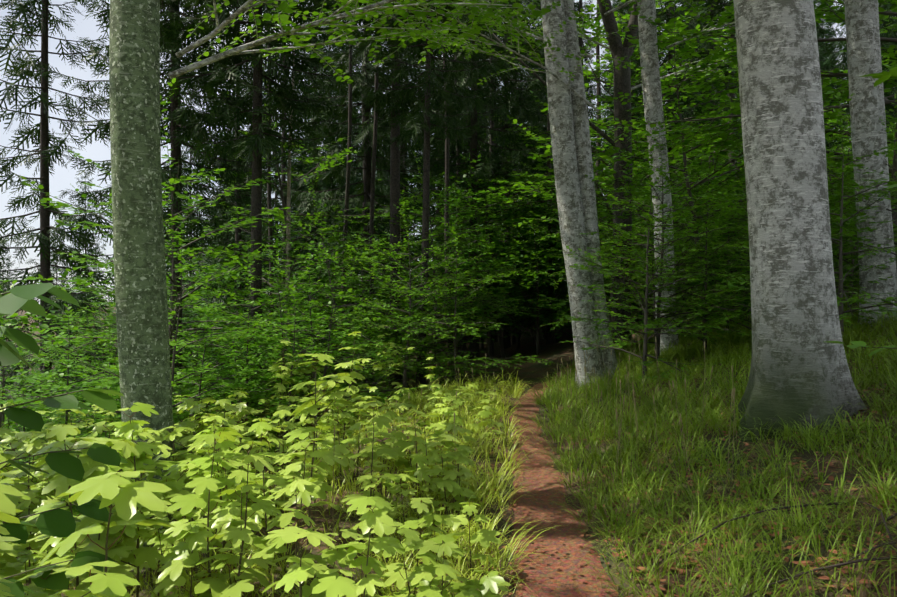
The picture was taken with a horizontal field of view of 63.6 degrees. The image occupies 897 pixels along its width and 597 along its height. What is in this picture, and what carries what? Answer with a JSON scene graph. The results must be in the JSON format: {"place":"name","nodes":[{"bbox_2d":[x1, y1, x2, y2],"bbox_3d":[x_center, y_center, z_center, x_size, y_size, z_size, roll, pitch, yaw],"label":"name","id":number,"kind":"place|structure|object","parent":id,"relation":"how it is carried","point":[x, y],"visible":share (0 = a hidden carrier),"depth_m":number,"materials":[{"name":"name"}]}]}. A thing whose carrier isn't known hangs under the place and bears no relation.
{"place":"outdoors","nodes":[
{"label":"outdoors","id":0,"kind":"place"},
{"bbox_2d":[0,0,878,303],"label":"sky","id":1,"kind":"structure","parent":0,"point":[62,178],"materials":[{"name":"white"}]},
{"bbox_2d":[2,270,896,596],"bbox_3d":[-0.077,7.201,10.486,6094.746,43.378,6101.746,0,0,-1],"label":"ground","id":2,"kind":"structure","parent":0,"point":[538,370],"depth_m":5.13,"materials":[{"name":"green plant"}]},
{"bbox_2d":[0,283,127,596],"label":"leafy sapling","id":3,"kind":"object","parent":2,"relation":"on","point":[59,523],"depth_m":3.07,"materials":[{"name":"green plant"}]},
{"bbox_2d":[109,0,182,566],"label":"tree trunk","id":4,"kind":"object","parent":2,"relation":"on","point":[141,303],"visible":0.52,"depth_m":6.15,"materials":[{"name":"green plant"}]},
{"bbox_2d":[0,325,510,596],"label":"plant stems","id":5,"kind":"object","parent":2,"relation":"on","point":[224,542],"visible":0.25,"depth_m":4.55,"materials":[{"name":"green plant"}]},
{"bbox_2d":[0,332,501,596],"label":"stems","id":6,"kind":"object","parent":5,"relation":"attached to","point":[267,480],"visible":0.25,"depth_m":4.54,"materials":[{"name":"green plant"}]},
{"bbox_2d":[267,9,273,316],"bbox_3d":[-6.370,-6.382,25.864,0.402,22.400,0.233,0,0,-1],"label":"tree trunk","id":7,"kind":"object","parent":2,"relation":"on","point":[270,234],"visible":0.1,"depth_m":25.80,"materials":[{"name":"brown plant"}]},
{"bbox_2d":[281,56,286,302],"bbox_3d":[-6.979,-6.933,30.836,0.315,24.400,0.306,0,0,-1],"label":"tree trunk","id":8,"kind":"object","parent":2,"relation":"on","point":[283,175],"visible":0.06,"depth_m":30.77,"materials":[{"name":"brown plant"}]},
{"bbox_2d":[284,49,294,356],"bbox_3d":[-4.444,-1.598,19.903,0.527,11.400,0.209,0,0,-1],"label":"tree trunk","id":9,"kind":"object","parent":2,"relation":"on","point":[288,205],"visible":0.27,"depth_m":19.87,"materials":[{"name":"grey wood"}]},
{"bbox_2d":[35,368,559,596],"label":"grass strip","id":10,"kind":"object","parent":2,"relation":"on","point":[464,413],"depth_m":5.46,"materials":[{"name":"green plant"}]},
{"bbox_2d":[341,34,351,386],"bbox_3d":[-3.247,-7.420,23.934,0.828,22.400,0.223,0,0,-1],"label":"tree trunk","id":11,"kind":"object","parent":2,"relation":"on","point":[349,154],"visible":0.4,"depth_m":23.88,"materials":[{"name":"brown plant"}]},
{"bbox_2d":[361,4,364,321],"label":"tree trunk","id":12,"kind":"object","parent":2,"relation":"on","point":[362,146],"visible":0.04,"depth_m":29.85,"materials":[{"name":"brown plant"}]},
{"bbox_2d":[0,0,739,434],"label":"spruces","id":13,"kind":"object","parent":2,"relation":"on","point":[230,80],"depth_m":20.50,"materials":[{"name":"green plant"}]},
{"bbox_2d":[367,49,377,385],"bbox_3d":[-2.094,-7.929,20.942,0.593,22.400,0.184,0,0,-1],"label":"tree trunk","id":14,"kind":"object","parent":2,"relation":"on","point":[372,195],"visible":0.35,"depth_m":20.90,"materials":[{"name":"brown plant"}]},
{"bbox_2d":[400,53,403,343],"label":"tree trunk","id":15,"kind":"object","parent":2,"relation":"on","point":[401,223],"depth_m":37.85,"materials":[{"name":"brown plant"}]},
{"bbox_2d":[442,0,453,362],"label":"tree trunk","id":16,"kind":"object","parent":2,"relation":"on","point":[446,218],"visible":0.23,"depth_m":21.93,"materials":[{"name":"brown plant"}]},
{"bbox_2d":[0,92,896,552],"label":"understorey","id":17,"kind":"object","parent":2,"relation":"on","point":[636,198],"depth_m":11.32,"materials":[{"name":"green plant"}]},
{"bbox_2d":[0,0,896,431],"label":"understorey","id":18,"kind":"object","parent":2,"relation":"on","point":[724,138],"depth_m":16.32,"materials":[{"name":"green plant"}]},
{"bbox_2d":[168,0,843,111],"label":"leaves","id":19,"kind":"object","parent":18,"relation":"attached to","point":[415,34],"depth_m":8.27,"materials":[{"name":"green plant"}]},
{"bbox_2d":[0,92,896,461],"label":"understorey","id":20,"kind":"object","parent":2,"relation":"on","point":[520,256],"depth_m":24.33,"materials":[{"name":"green plant"}]},
{"bbox_2d":[0,0,896,391],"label":"branches","id":21,"kind":"object","parent":2,"relation":"on","point":[830,60],"depth_m":40.53,"materials":[{"name":"green plant"}]},
{"bbox_2d":[9,78,894,398],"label":"branches","id":22,"kind":"object","parent":2,"relation":"on","point":[413,236],"depth_m":45.08,"materials":[{"name":"green plant"}]},
{"bbox_2d":[454,53,460,353],"bbox_3d":[0.366,-9.553,28.995,0.425,24.400,0.228,0,0,-14],"label":"tree trunk","id":23,"kind":"object","parent":2,"relation":"on","point":[457,185],"visible":0.04,"depth_m":28.94,"materials":[{"name":"brown plant"}]},
{"bbox_2d":[465,60,469,342],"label":"tree trunk","id":24,"kind":"object","parent":2,"relation":"on","point":[466,337],"visible":0.06,"depth_m":39.92,"materials":[{"name":"brown plant"}]},
{"bbox_2d":[489,0,494,355],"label":"tree trunk","id":25,"kind":"object","parent":2,"relation":"on","point":[490,149],"visible":0.08,"depth_m":27.96,"materials":[{"name":"brown plant"}]},
{"bbox_2d":[493,33,497,342],"bbox_3d":[2.305,-9.634,36.058,0.321,24.400,0.320,0,0,-1],"label":"tree trunk","id":26,"kind":"object","parent":2,"relation":"on","point":[496,338],"visible":0.06,"depth_m":35.94,"materials":[{"name":"brown plant"}]},
{"bbox_2d":[333,330,737,541],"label":"sapling stems","id":27,"kind":"object","parent":2,"relation":"on","point":[732,396],"visible":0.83,"depth_m":6.75,"materials":[{"name":"green"}]},
{"bbox_2d":[546,111,552,343],"bbox_3d":[3.770,-10.120,27.055,0.274,24.400,0.262,0,0,-1],"label":"tree trunk","id":28,"kind":"object","parent":2,"relation":"on","point":[548,338],"visible":0.23,"depth_m":26.99,"materials":[{"name":"brown plant"}]},
{"bbox_2d":[508,363,617,596],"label":"footpath","id":29,"kind":"structure","parent":2,"relation":"on","point":[560,581],"depth_m":4.81,"materials":[{"name":"brown soil"}]},
{"bbox_2d":[493,0,637,346],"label":"forked tree","id":30,"kind":"object","parent":2,"relation":"on","point":[622,79],"depth_m":18.41,"materials":[{"name":"plant"}]},
{"bbox_2d":[541,0,604,391],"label":"tree trunk","id":31,"kind":"object","parent":2,"relation":"on","point":[570,208],"visible":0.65,"depth_m":11.86,"materials":[{"name":"grey plant"}]},
{"bbox_2d":[579,0,582,65],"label":"tree trunk","id":32,"kind":"object","parent":2,"relation":"on","point":[580,39],"visible":0.04,"depth_m":30.06,"materials":[{"name":"brown plant"}]},
{"bbox_2d":[564,0,618,380],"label":"tree trunk","id":33,"kind":"object","parent":2,"relation":"on","point":[583,144],"visible":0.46,"depth_m":12.03,"materials":[{"name":"grey plant"}]},
{"bbox_2d":[596,1,600,231],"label":"tree trunk","id":34,"kind":"object","parent":2,"relation":"on","point":[598,84],"visible":0.08,"depth_m":33.06,"materials":[{"name":"brown plant"}]},
{"bbox_2d":[637,0,678,353],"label":"tree trunk","id":35,"kind":"object","parent":2,"relation":"on","point":[651,86],"visible":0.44,"depth_m":13.91,"materials":[{"name":"grey plant"}]},
{"bbox_2d":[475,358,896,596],"bbox_3d":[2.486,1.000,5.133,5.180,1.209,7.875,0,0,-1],"label":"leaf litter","id":36,"kind":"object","parent":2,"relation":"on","point":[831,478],"visible":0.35,"depth_m":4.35,"materials":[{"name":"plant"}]},
{"bbox_2d":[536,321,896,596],"bbox_3d":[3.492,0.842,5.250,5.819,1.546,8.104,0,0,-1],"label":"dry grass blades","id":37,"kind":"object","parent":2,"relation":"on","point":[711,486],"visible":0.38,"depth_m":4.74,"materials":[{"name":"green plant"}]},
{"bbox_2d":[651,499,896,596],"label":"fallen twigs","id":38,"kind":"object","parent":2,"relation":"on","point":[892,542],"visible":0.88,"depth_m":3.42,"materials":[{"name":"brown wood"}]},
{"bbox_2d":[731,0,866,441],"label":"tree trunk","id":39,"kind":"object","parent":2,"relation":"on","point":[799,364],"visible":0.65,"depth_m":5.91,"materials":[{"name":"grey plant"}]},
{"bbox_2d":[844,0,896,327],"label":"tree trunk","id":40,"kind":"object","parent":2,"relation":"on","point":[868,130],"visible":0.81,"depth_m":9.93,"materials":[{"name":"grey plant"}]},
{"bbox_2d":[825,67,896,355],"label":"beech sapling","id":41,"kind":"object","parent":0,"point":[882,77],"depth_m":2.64,"materials":[{"name":"green plant"}]}
]}

